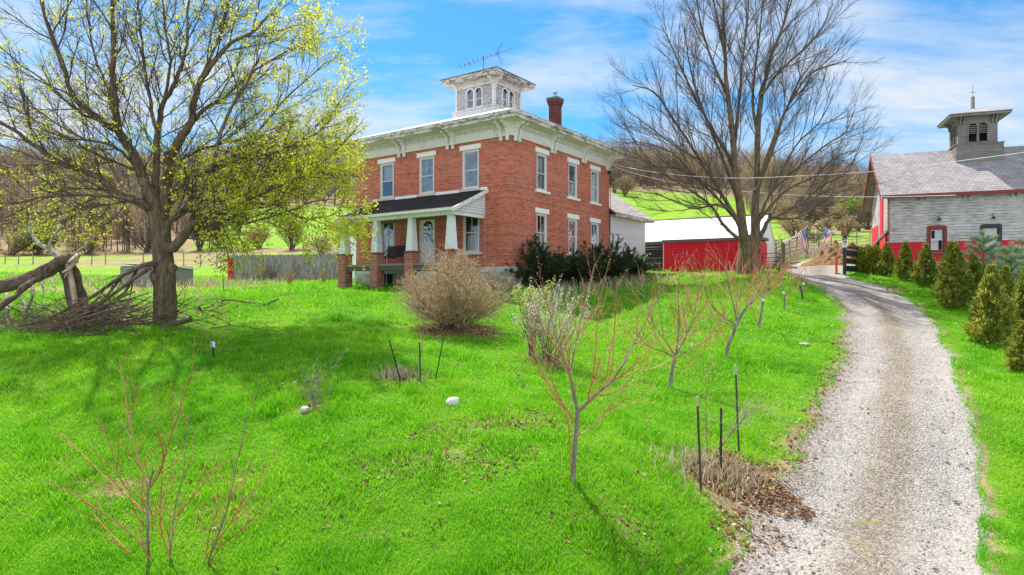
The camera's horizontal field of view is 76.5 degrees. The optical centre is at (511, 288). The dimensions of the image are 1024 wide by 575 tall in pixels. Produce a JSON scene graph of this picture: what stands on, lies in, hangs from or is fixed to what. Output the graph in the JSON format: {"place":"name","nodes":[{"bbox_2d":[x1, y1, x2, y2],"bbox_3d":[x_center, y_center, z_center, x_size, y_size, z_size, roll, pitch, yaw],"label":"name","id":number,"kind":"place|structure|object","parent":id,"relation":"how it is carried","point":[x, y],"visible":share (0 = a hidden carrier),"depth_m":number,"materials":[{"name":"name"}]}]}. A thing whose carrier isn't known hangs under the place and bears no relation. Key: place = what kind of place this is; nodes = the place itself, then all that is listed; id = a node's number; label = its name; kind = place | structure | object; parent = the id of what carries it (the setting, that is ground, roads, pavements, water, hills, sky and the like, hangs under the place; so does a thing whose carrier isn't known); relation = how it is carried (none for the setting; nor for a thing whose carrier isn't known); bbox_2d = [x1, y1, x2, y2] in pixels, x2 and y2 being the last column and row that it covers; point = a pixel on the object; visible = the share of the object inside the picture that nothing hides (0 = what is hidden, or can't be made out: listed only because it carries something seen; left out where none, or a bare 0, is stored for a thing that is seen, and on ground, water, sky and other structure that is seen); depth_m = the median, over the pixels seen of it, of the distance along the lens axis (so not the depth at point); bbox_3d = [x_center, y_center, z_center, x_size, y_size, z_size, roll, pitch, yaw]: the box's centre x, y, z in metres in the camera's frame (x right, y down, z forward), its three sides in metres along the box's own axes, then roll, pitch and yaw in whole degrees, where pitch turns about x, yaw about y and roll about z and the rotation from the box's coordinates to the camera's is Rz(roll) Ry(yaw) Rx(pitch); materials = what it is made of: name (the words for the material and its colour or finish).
{"place":"outdoors","nodes":[
{"label":"outdoors","id":0,"kind":"place"},
{"bbox_2d":[0,182,1023,574],"bbox_3d":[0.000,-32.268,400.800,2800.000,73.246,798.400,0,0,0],"label":"ground","id":1,"kind":"structure","parent":0,"point":[116,252],"depth_m":12.18,"materials":[{"name":"plant"}]},
{"bbox_2d":[0,228,37,255],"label":"hillside bush","id":2,"kind":"object","parent":1,"relation":"on","point":[17,247],"visible":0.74,"depth_m":86.73,"materials":[{"name":"plant"}]},
{"bbox_2d":[3,221,71,254],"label":"hillside bush","id":3,"kind":"object","parent":1,"relation":"on","point":[40,249],"visible":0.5,"depth_m":87.78,"materials":[{"name":"plant"}]},
{"bbox_2d":[0,197,98,322],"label":"fallen tree","id":4,"kind":"object","parent":1,"relation":"on","point":[25,281],"visible":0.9,"depth_m":22.74,"materials":[{"name":"brown wood"}]},
{"bbox_2d":[59,244,87,310],"bbox_3d":[-15.908,-0.060,23.443,1.192,3.114,0.778,0,0,0],"label":"broken trunk","id":5,"kind":"object","parent":1,"relation":"on","point":[72,283],"visible":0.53,"depth_m":23.36,"materials":[{"name":"wood"}]},
{"bbox_2d":[8,260,155,333],"bbox_3d":[-14.289,1.084,19.834,5.991,4.074,2.902,0,0,-27],"label":"brush pile","id":6,"kind":"object","parent":1,"relation":"on","point":[133,278],"visible":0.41,"depth_m":20.87,"materials":[{"name":"wood"}]},
{"bbox_2d":[62,227,110,254],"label":"hillside bush","id":7,"kind":"object","parent":1,"relation":"on","point":[92,245],"visible":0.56,"depth_m":87.59,"materials":[{"name":"plant"}]},
{"bbox_2d":[1,316,192,329],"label":"fallen branch","id":8,"kind":"object","parent":1,"relation":"on","point":[184,319],"visible":0.25,"depth_m":20.35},
{"bbox_2d":[123,222,151,252],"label":"hillside bush","id":9,"kind":"object","parent":1,"relation":"on","point":[140,240],"visible":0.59,"depth_m":89.53,"materials":[{"name":"plant"}]},
{"bbox_2d":[0,279,286,337],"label":"brush pile","id":10,"kind":"object","parent":1,"relation":"on","point":[93,322],"visible":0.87,"depth_m":19.89,"materials":[{"name":"wood"}]},
{"bbox_2d":[114,262,198,286],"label":"grey log shed","id":11,"kind":"structure","parent":1,"relation":"on","point":[185,273],"depth_m":44.35,"materials":[{"name":"white wood"}]},
{"bbox_2d":[37,338,286,565],"bbox_3d":[-4.609,2.303,8.605,3.423,3.376,1.599,0,0,0],"label":"fruit sapling","id":12,"kind":"object","parent":1,"relation":"on","point":[149,485],"visible":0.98,"depth_m":8.62,"materials":[{"name":"brown plant"}]},
{"bbox_2d":[0,0,392,320],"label":"maple tree","id":13,"kind":"object","parent":1,"relation":"on","point":[155,202],"visible":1,"depth_m":21.07,"materials":[{"name":"green plant"}]},
{"bbox_2d":[173,198,222,250],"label":"hillside bush","id":14,"kind":"object","parent":1,"relation":"on","point":[206,226],"visible":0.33,"depth_m":91.67,"materials":[{"name":"plant"}]},
{"bbox_2d":[199,290,236,356],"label":"fruit sapling","id":15,"kind":"object","parent":1,"relation":"on","point":[213,346],"visible":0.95,"depth_m":16.62,"materials":[{"name":"brown plant"}]},
{"bbox_2d":[210,215,232,247],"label":"hillside bush","id":16,"kind":"object","parent":1,"relation":"on","point":[225,225],"visible":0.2,"depth_m":95.78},
{"bbox_2d":[241,224,271,248],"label":"hillside bush","id":17,"kind":"object","parent":1,"relation":"on","point":[253,237],"visible":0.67,"depth_m":91.66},
{"bbox_2d":[243,256,277,280],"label":"bramble","id":18,"kind":"object","parent":1,"relation":"on","point":[261,274],"visible":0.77,"depth_m":49.94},
{"bbox_2d":[233,253,338,280],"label":"plank fence","id":19,"kind":"object","parent":1,"relation":"on","point":[283,262],"visible":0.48,"depth_m":49.47,"materials":[{"name":"wood"}]},
{"bbox_2d":[282,265,296,284],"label":"straw clump","id":20,"kind":"object","parent":1,"relation":"on","point":[289,276],"visible":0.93,"depth_m":41.93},
{"bbox_2d":[272,212,307,249],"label":"hillside bush","id":21,"kind":"object","parent":1,"relation":"on","point":[290,244],"visible":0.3,"depth_m":87.66,"materials":[{"name":"plant"}]},
{"bbox_2d":[294,348,348,406],"bbox_3d":[-3.928,1.760,12.983,1.457,1.217,0.700,0,0,26],"label":"twiggy shrub","id":22,"kind":"object","parent":1,"relation":"on","point":[310,390],"visible":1,"depth_m":12.94,"materials":[{"name":"grey plant"}]},
{"bbox_2d":[311,234,332,253],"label":"hillside bush","id":23,"kind":"object","parent":1,"relation":"on","point":[320,241],"visible":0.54,"depth_m":79.65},
{"bbox_2d":[0,128,874,251],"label":"hillside woods","id":24,"kind":"object","parent":1,"relation":"on","point":[48,172],"visible":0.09,"depth_m":137.12,"materials":[{"name":"plant"}]},
{"bbox_2d":[446,397,458,405],"bbox_3d":[-1.159,2.205,12.701,0.269,0.187,0.207,0,0,0],"label":"rock","id":25,"kind":"object","parent":1,"relation":"on","point":[452,400],"visible":0.85,"depth_m":12.62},
{"bbox_2d":[389,242,516,332],"bbox_3d":[-1.871,0.009,21.321,4.353,3.291,4.167,0,0,0],"label":"round shrub","id":26,"kind":"object","parent":1,"relation":"on","point":[449,290],"visible":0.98,"depth_m":20.74,"materials":[{"name":"plant"}]},
{"bbox_2d":[0,233,915,505],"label":"dead weeds","id":27,"kind":"object","parent":1,"relation":"on","point":[732,471],"visible":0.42,"depth_m":25.44,"materials":[{"name":"plant"}]},
{"bbox_2d":[20,271,911,574],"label":"leaf litter","id":28,"kind":"object","parent":1,"relation":"on","point":[768,497],"visible":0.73,"depth_m":10.64,"materials":[{"name":"plant"}]},
{"bbox_2d":[335,66,629,292],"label":"brick house","id":29,"kind":"structure","parent":1,"relation":"on","point":[493,170],"depth_m":32.64,"materials":[{"name":"brick"}]},
{"bbox_2d":[350,235,355,279],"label":"white tin shed","id":30,"kind":"structure","parent":29,"relation":"attached to","point":[353,257],"depth_m":46.19,"materials":[{"name":"metal"}]},
{"bbox_2d":[377,157,394,201],"bbox_3d":[-6.655,-5.830,34.732,1.310,2.240,0.319,0,0,35],"label":"window","id":31,"kind":"structure","parent":29,"relation":"in","point":[388,170],"depth_m":34.83,"materials":[{"name":"paint"}]},
{"bbox_2d":[381,223,393,255],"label":"window","id":32,"kind":"structure","parent":29,"relation":"in","point":[390,240],"depth_m":34.83,"materials":[{"name":"glass"}]},
{"bbox_2d":[382,235,405,258],"bbox_3d":[-6.075,-2.510,32.847,1.500,1.980,0.810,0,0,35],"label":"porch swing","id":33,"kind":"object","parent":29,"relation":"hanging from","point":[396,251],"visible":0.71,"depth_m":32.94,"materials":[{"name":"black paint"}]},
{"bbox_2d":[416,150,435,196],"bbox_3d":[-4.330,-5.830,33.047,1.310,2.240,0.250,0,0,35],"label":"window","id":34,"kind":"structure","parent":29,"relation":"in","point":[431,154],"depth_m":33.10,"materials":[{"name":"paint"}]},
{"bbox_2d":[422,220,432,262],"bbox_3d":[-4.256,-2.447,33.100,0.850,2.295,0.180,0,0,35],"label":"door","id":35,"kind":"structure","parent":29,"relation":"in","point":[427,245],"depth_m":33.13,"materials":[{"name":"white paint"}]},
{"bbox_2d":[459,143,480,191],"bbox_3d":[-1.994,-5.830,31.399,1.310,2.240,0.250,0,0,35],"label":"window","id":36,"kind":"structure","parent":29,"relation":"in","point":[472,148],"depth_m":31.44,"materials":[{"name":"paint"}]},
{"bbox_2d":[459,217,481,254],"bbox_3d":[-1.950,-2.673,31.405,1.380,2.046,0.314,0,0,35],"label":"window","id":37,"kind":"structure","parent":29,"relation":"in","point":[472,240],"depth_m":31.57,"materials":[{"name":"paint"}]},
{"bbox_2d":[459,43,510,68],"bbox_3d":[-1.562,-13.217,37.206,3.063,1.635,1.125,0,0,-10],"label":"tv antenna","id":38,"kind":"object","parent":29,"relation":"on","point":[485,57],"visible":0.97,"depth_m":37.02,"materials":[{"name":"metal"}]},
{"bbox_2d":[535,207,548,251],"bbox_3d":[1.416,-2.917,32.230,0.258,2.126,1.230,0,0,35],"label":"window","id":39,"kind":"structure","parent":29,"relation":"in","point":[539,211],"depth_m":32.44,"materials":[{"name":"paint"}]},
{"bbox_2d":[535,147,550,194],"bbox_3d":[1.438,-5.840,32.215,0.313,2.200,1.300,0,0,35],"label":"window","id":40,"kind":"structure","parent":29,"relation":"in","point":[540,174],"depth_m":32.41,"materials":[{"name":"paint"}]},
{"bbox_2d":[567,213,579,256],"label":"window","id":41,"kind":"structure","parent":29,"relation":"in","point":[573,217],"depth_m":34.95,"materials":[{"name":"paint"}]},
{"bbox_2d":[567,157,580,200],"bbox_3d":[3.212,-5.840,34.731,0.320,2.200,1.300,0,0,35],"label":"window","id":42,"kind":"structure","parent":29,"relation":"in","point":[573,162],"depth_m":34.94,"materials":[{"name":"paint"}]},
{"bbox_2d":[590,217,600,254],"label":"window","id":43,"kind":"structure","parent":29,"relation":"in","point":[596,221],"depth_m":36.82,"materials":[{"name":"paint"}]},
{"bbox_2d":[590,164,601,205],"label":"window","id":44,"kind":"structure","parent":29,"relation":"in","point":[594,169],"depth_m":37.01,"materials":[{"name":"paint"}]},
{"bbox_2d":[611,165,954,196],"bbox_3d":[16.113,-6.415,38.400,20.742,1.671,1.791,0,0,-7],"label":"power cable","id":45,"kind":"object","parent":29,"relation":"attached to","point":[790,194],"visible":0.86,"depth_m":38.87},
{"bbox_2d":[613,152,1023,177],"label":"power cable","id":46,"kind":"object","parent":29,"relation":"attached to","point":[834,174],"visible":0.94,"depth_m":35.31,"materials":[{"name":"rubber"}]},
{"bbox_2d":[510,276,555,355],"bbox_3d":[0.644,0.778,18.161,1.299,2.276,0.803,0,0,15],"label":"lime shrub","id":47,"kind":"object","parent":1,"relation":"on","point":[524,307],"visible":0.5,"depth_m":18.10,"materials":[{"name":"green plant"}]},
{"bbox_2d":[500,232,572,287],"bbox_3d":[1.445,-1.346,30.035,3.552,2.602,3.319,0,0,-41],"label":"yew bush","id":48,"kind":"object","parent":1,"relation":"on","point":[550,266],"visible":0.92,"depth_m":29.70,"materials":[{"name":"green plant"}]},
{"bbox_2d":[511,277,595,364],"bbox_3d":[1.123,0.831,17.641,2.283,2.444,2.442,0,0,0],"label":"willow shrub","id":49,"kind":"object","parent":1,"relation":"on","point":[539,330],"visible":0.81,"depth_m":17.54,"materials":[{"name":"plant"}]},
{"bbox_2d":[550,246,608,284],"bbox_3d":[3.113,-1.195,32.407,3.433,2.048,3.324,0,0,44],"label":"yew bush","id":50,"kind":"object","parent":1,"relation":"on","point":[578,267],"visible":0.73,"depth_m":31.88,"materials":[{"name":"green plant"}]},
{"bbox_2d":[504,249,703,483],"bbox_3d":[1.392,1.082,9.510,3.022,3.604,2.270,0,0,0],"label":"fruit sapling","id":51,"kind":"object","parent":1,"relation":"on","point":[576,426],"visible":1,"depth_m":9.48,"materials":[{"name":"brown plant"}]},
{"bbox_2d":[579,238,636,281],"bbox_3d":[4.817,-1.546,34.817,4.277,2.435,4.241,0,0,-22],"label":"yew bush","id":52,"kind":"object","parent":1,"relation":"on","point":[614,268],"visible":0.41,"depth_m":34.09,"materials":[{"name":"green plant"}]},
{"bbox_2d":[609,164,624,191],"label":"hillside bush","id":53,"kind":"object","parent":1,"relation":"on","point":[613,181],"visible":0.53,"depth_m":157.80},
{"bbox_2d":[613,173,635,195],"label":"hillside bush","id":54,"kind":"object","parent":1,"relation":"on","point":[623,189],"visible":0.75,"depth_m":149.51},
{"bbox_2d":[609,191,654,262],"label":"clapboard annex","id":55,"kind":"object","parent":1,"relation":"on","point":[626,225],"visible":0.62,"depth_m":40.56,"materials":[{"name":"wood"}]},
{"bbox_2d":[611,242,657,278],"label":"yew bush","id":56,"kind":"object","parent":1,"relation":"on","point":[646,266],"visible":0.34,"depth_m":36.32,"materials":[{"name":"green plant"}]},
{"bbox_2d":[645,247,662,270],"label":"stock gate","id":57,"kind":"structure","parent":1,"relation":"on","point":[656,255],"depth_m":43.85,"materials":[{"name":"metal"}]},
{"bbox_2d":[612,248,733,388],"bbox_3d":[4.235,0.770,16.676,3.462,3.676,2.643,0,0,0],"label":"fruit sapling","id":58,"kind":"object","parent":1,"relation":"on","point":[679,323],"visible":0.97,"depth_m":16.65,"materials":[{"name":"brown plant"}]},
{"bbox_2d":[696,396,701,491],"bbox_3d":[2.934,2.506,10.173,0.134,1.655,0.043,0,0,-32],"label":"garden stake","id":59,"kind":"object","parent":1,"relation":"on","point":[699,446],"visible":0.82,"depth_m":10.16,"materials":[{"name":"black metal"}]},
{"bbox_2d":[700,356,716,453],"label":"fruit sapling","id":60,"kind":"object","parent":1,"relation":"on","point":[706,435],"visible":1,"depth_m":11.25,"materials":[{"name":"brown plant"}]},
{"bbox_2d":[645,215,775,263],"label":"machine shed","id":61,"kind":"structure","parent":1,"relation":"on","point":[657,233],"depth_m":44.97,"materials":[{"name":"white metal"}]},
{"bbox_2d":[655,213,771,220],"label":"shed roof","id":62,"kind":"structure","parent":61,"relation":"attached to","point":[770,214],"depth_m":54.82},
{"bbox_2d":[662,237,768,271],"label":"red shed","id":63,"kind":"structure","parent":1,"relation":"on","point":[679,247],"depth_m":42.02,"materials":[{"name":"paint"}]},
{"bbox_2d":[720,408,721,469],"bbox_3d":[3.531,2.643,10.976,0.041,1.266,0.092,0,0,12],"label":"garden stake","id":64,"kind":"object","parent":1,"relation":"on","point":[721,438],"visible":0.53,"depth_m":10.95,"materials":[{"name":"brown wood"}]},
{"bbox_2d":[676,226,797,357],"bbox_3d":[6.737,0.058,19.666,3.716,4.141,2.814,0,0,0],"label":"fruit sapling","id":65,"kind":"object","parent":1,"relation":"on","point":[738,319],"visible":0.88,"depth_m":19.72,"materials":[{"name":"brown plant"}]},
{"bbox_2d":[734,365,739,452],"bbox_3d":[4.156,2.314,11.971,0.141,1.819,0.042,0,0,-28],"label":"garden stake","id":66,"kind":"object","parent":1,"relation":"on","point":[736,392],"visible":0.73,"depth_m":11.96,"materials":[{"name":"metal"}]},
{"bbox_2d":[691,395,796,449],"bbox_3d":[3.818,2.214,10.780,1.728,1.032,1.033,0,0,-19],"label":"twiggy shrub","id":67,"kind":"object","parent":1,"relation":"on","point":[739,422],"visible":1,"depth_m":10.91,"materials":[{"name":"grey plant"}]},
{"bbox_2d":[590,0,914,274],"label":"maple tree","id":68,"kind":"object","parent":1,"relation":"on","point":[744,238],"visible":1,"depth_m":36.16,"materials":[{"name":"brown plant"}]},
{"bbox_2d":[741,248,792,328],"bbox_3d":[9.083,-0.108,23.356,3.146,3.144,1.431,0,0,-29],"label":"fruit sapling","id":69,"kind":"object","parent":1,"relation":"on","point":[761,311],"visible":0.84,"depth_m":23.20,"materials":[{"name":"brown plant"}]},
{"bbox_2d":[759,189,795,213],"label":"hillside bush","id":70,"kind":"object","parent":1,"relation":"on","point":[785,200],"visible":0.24,"depth_m":119.62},
{"bbox_2d":[764,198,798,225],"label":"hillside bush","id":71,"kind":"object","parent":1,"relation":"on","point":[779,209],"visible":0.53,"depth_m":94.67,"materials":[{"name":"plant"}]},
{"bbox_2d":[781,243,784,273],"bbox_3d":[14.319,-1.408,34.300,0.170,2.068,0.160,0,0,0],"label":"gate post","id":72,"kind":"object","parent":1,"relation":"on","point":[782,253],"visible":0.57,"depth_m":34.22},
{"bbox_2d":[762,253,779,271],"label":"tube gate","id":73,"kind":"structure","parent":72,"relation":"attached to","point":[771,261],"depth_m":34.36,"materials":[{"name":"metal"}]},
{"bbox_2d":[784,226,808,253],"bbox_3d":[14.903,-2.546,33.962,1.217,1.456,0.355,0,0,35],"label":"flag","id":74,"kind":"object","parent":72,"relation":"attached to","point":[802,235],"visible":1,"depth_m":33.72,"materials":[{"name":"fabric"}]},
{"bbox_2d":[774,236,802,265],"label":"leaning gate panel","id":75,"kind":"structure","parent":1,"relation":"on","point":[788,250],"depth_m":43.02,"materials":[{"name":"metal"}]},
{"bbox_2d":[775,250,807,309],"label":"fruit sapling","id":76,"kind":"object","parent":1,"relation":"on","point":[783,292],"visible":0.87,"depth_m":26.27,"materials":[{"name":"brown plant"}]},
{"bbox_2d":[777,214,812,237],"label":"hillside bush","id":77,"kind":"object","parent":1,"relation":"on","point":[793,224],"visible":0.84,"depth_m":77.82,"materials":[{"name":"plant"}]},
{"bbox_2d":[787,191,830,233],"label":"hillside bush","id":78,"kind":"object","parent":1,"relation":"on","point":[811,215],"visible":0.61,"depth_m":83.69,"materials":[{"name":"plant"}]},
{"bbox_2d":[812,216,838,232],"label":"hillside bush","id":79,"kind":"object","parent":1,"relation":"on","point":[828,226],"visible":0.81,"depth_m":83.59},
{"bbox_2d":[819,193,841,218],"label":"hillside bush","id":80,"kind":"object","parent":1,"relation":"on","point":[828,210],"visible":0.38,"depth_m":111.40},
{"bbox_2d":[800,239,865,266],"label":"manure heap","id":81,"kind":"object","parent":1,"relation":"on","point":[831,253],"visible":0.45,"depth_m":44.33,"materials":[{"name":"soil"}]},
{"bbox_2d":[826,199,854,229],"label":"hillside bush","id":82,"kind":"object","parent":1,"relation":"on","point":[838,217],"visible":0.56,"depth_m":89.50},
{"bbox_2d":[842,236,846,274],"bbox_3d":[18.424,-1.647,36.000,0.200,2.550,0.200,0,0,0],"label":"gate post","id":83,"kind":"object","parent":1,"relation":"on","point":[844,259],"visible":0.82,"depth_m":35.94,"materials":[{"name":"black paint"}]},
{"bbox_2d":[821,225,845,246],"bbox_3d":[17.627,-2.875,35.702,1.637,1.223,0.298,0,0,-23],"label":"flag","id":84,"kind":"object","parent":83,"relation":"attached to","point":[827,234],"visible":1,"depth_m":35.51,"materials":[{"name":"fabric"}]},
{"bbox_2d":[835,214,865,235],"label":"hillside bush","id":85,"kind":"object","parent":1,"relation":"on","point":[850,224],"visible":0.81,"depth_m":79.64,"materials":[{"name":"plant"}]},
{"bbox_2d":[835,195,867,218],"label":"hillside bush","id":86,"kind":"object","parent":1,"relation":"on","point":[853,207],"visible":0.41,"depth_m":97.08,"materials":[{"name":"plant"}]},
{"bbox_2d":[846,246,859,271],"bbox_3d":[20.385,-1.482,38.106,0.190,2.020,5.554,0,0,44],"label":"board fence","id":87,"kind":"object","parent":1,"relation":"on","point":[851,261],"visible":0.3,"depth_m":36.77,"materials":[{"name":"black paint"}]},
{"bbox_2d":[845,208,870,230],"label":"hillside bush","id":88,"kind":"object","parent":1,"relation":"on","point":[861,220],"visible":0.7,"depth_m":87.74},
{"bbox_2d":[855,246,863,272],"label":"thuja shrub","id":89,"kind":"object","parent":1,"relation":"on","point":[859,258],"visible":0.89,"depth_m":37.25,"materials":[{"name":"green plant"}]},
{"bbox_2d":[854,199,871,228],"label":"hillside bush","id":90,"kind":"object","parent":1,"relation":"on","point":[869,225],"visible":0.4,"depth_m":91.73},
{"bbox_2d":[862,245,877,272],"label":"thuja shrub","id":91,"kind":"object","parent":1,"relation":"on","point":[869,260],"visible":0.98,"depth_m":36.94,"materials":[{"name":"green plant"}]},
{"bbox_2d":[873,242,896,275],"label":"cedar tree","id":92,"kind":"object","parent":1,"relation":"on","point":[885,259],"visible":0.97,"depth_m":36.36,"materials":[{"name":"green plant"}]},
{"bbox_2d":[892,240,914,279],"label":"cedar tree","id":93,"kind":"object","parent":1,"relation":"on","point":[904,264],"visible":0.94,"depth_m":34.45,"materials":[{"name":"green plant"}]},
{"bbox_2d":[908,242,938,285],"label":"cedar tree","id":94,"kind":"object","parent":1,"relation":"on","point":[925,261],"visible":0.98,"depth_m":32.31,"materials":[{"name":"green plant"}]},
{"bbox_2d":[862,86,1023,263],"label":"old barn","id":95,"kind":"structure","parent":1,"relation":"on","point":[988,193],"depth_m":40.56,"materials":[{"name":"wood"}]},
{"bbox_2d":[927,225,946,253],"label":"window","id":96,"kind":"structure","parent":95,"relation":"in","point":[936,233],"depth_m":40.13,"materials":[{"name":"paint"}]},
{"bbox_2d":[979,224,1001,252],"bbox_3d":[28.858,-3.045,39.149,1.190,1.730,0.319,0,0,21],"label":"window","id":97,"kind":"structure","parent":95,"relation":"in","point":[996,229],"depth_m":39.11,"materials":[{"name":"black paint"}]},
{"bbox_2d":[927,240,976,308],"bbox_3d":[18.340,-0.616,27.009,1.889,2.904,1.906,0,0,-21],"label":"cedar tree","id":98,"kind":"object","parent":1,"relation":"on","point":[952,266],"visible":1,"depth_m":26.73,"materials":[{"name":"green plant"}]},
{"bbox_2d":[964,253,982,295],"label":"cedar tree","id":99,"kind":"object","parent":1,"relation":"on","point":[975,268],"visible":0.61,"depth_m":27.83,"materials":[{"name":"green plant"}]},
{"bbox_2d":[957,230,1019,280],"bbox_3d":[21.389,-1.265,29.526,3.033,3.142,2.821,0,0,0],"label":"pine tree","id":100,"kind":"object","parent":1,"relation":"on","point":[981,241],"visible":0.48,"depth_m":29.34,"materials":[{"name":"green plant"}]},
{"bbox_2d":[961,262,1018,346],"bbox_3d":[15.454,0.502,21.013,1.643,2.766,1.405,0,0,27],"label":"cedar tree","id":101,"kind":"object","parent":1,"relation":"on","point":[991,296],"visible":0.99,"depth_m":20.79,"materials":[{"name":"green plant"}]},
{"bbox_2d":[979,240,1023,283],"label":"pine tree","id":102,"kind":"object","parent":1,"relation":"on","point":[1016,261],"visible":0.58,"depth_m":27.37,"materials":[{"name":"green plant"}]},
{"bbox_2d":[995,265,1016,312],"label":"cedar tree","id":103,"kind":"object","parent":1,"relation":"on","point":[1007,276],"visible":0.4,"depth_m":25.03,"materials":[{"name":"green plant"}]},
{"bbox_2d":[999,266,1023,332],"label":"cedar tree","id":104,"kind":"object","parent":1,"relation":"on","point":[1018,294],"visible":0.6,"depth_m":21.94,"materials":[{"name":"green plant"}]},
{"bbox_2d":[1002,320,1023,371],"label":"cedar tree","id":105,"kind":"object","parent":1,"relation":"on","point":[1015,349],"visible":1,"depth_m":17.95,"materials":[{"name":"green plant"}]},
{"bbox_2d":[0,0,1023,194],"label":"sky","id":106,"kind":"structure","parent":0,"point":[934,52],"materials":[{"name":"blue"}]},
{"bbox_2d":[715,259,993,574],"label":"driveway","id":107,"kind":"structure","parent":0,"point":[865,522],"depth_m":12.41,"materials":[{"name":"gravel"}]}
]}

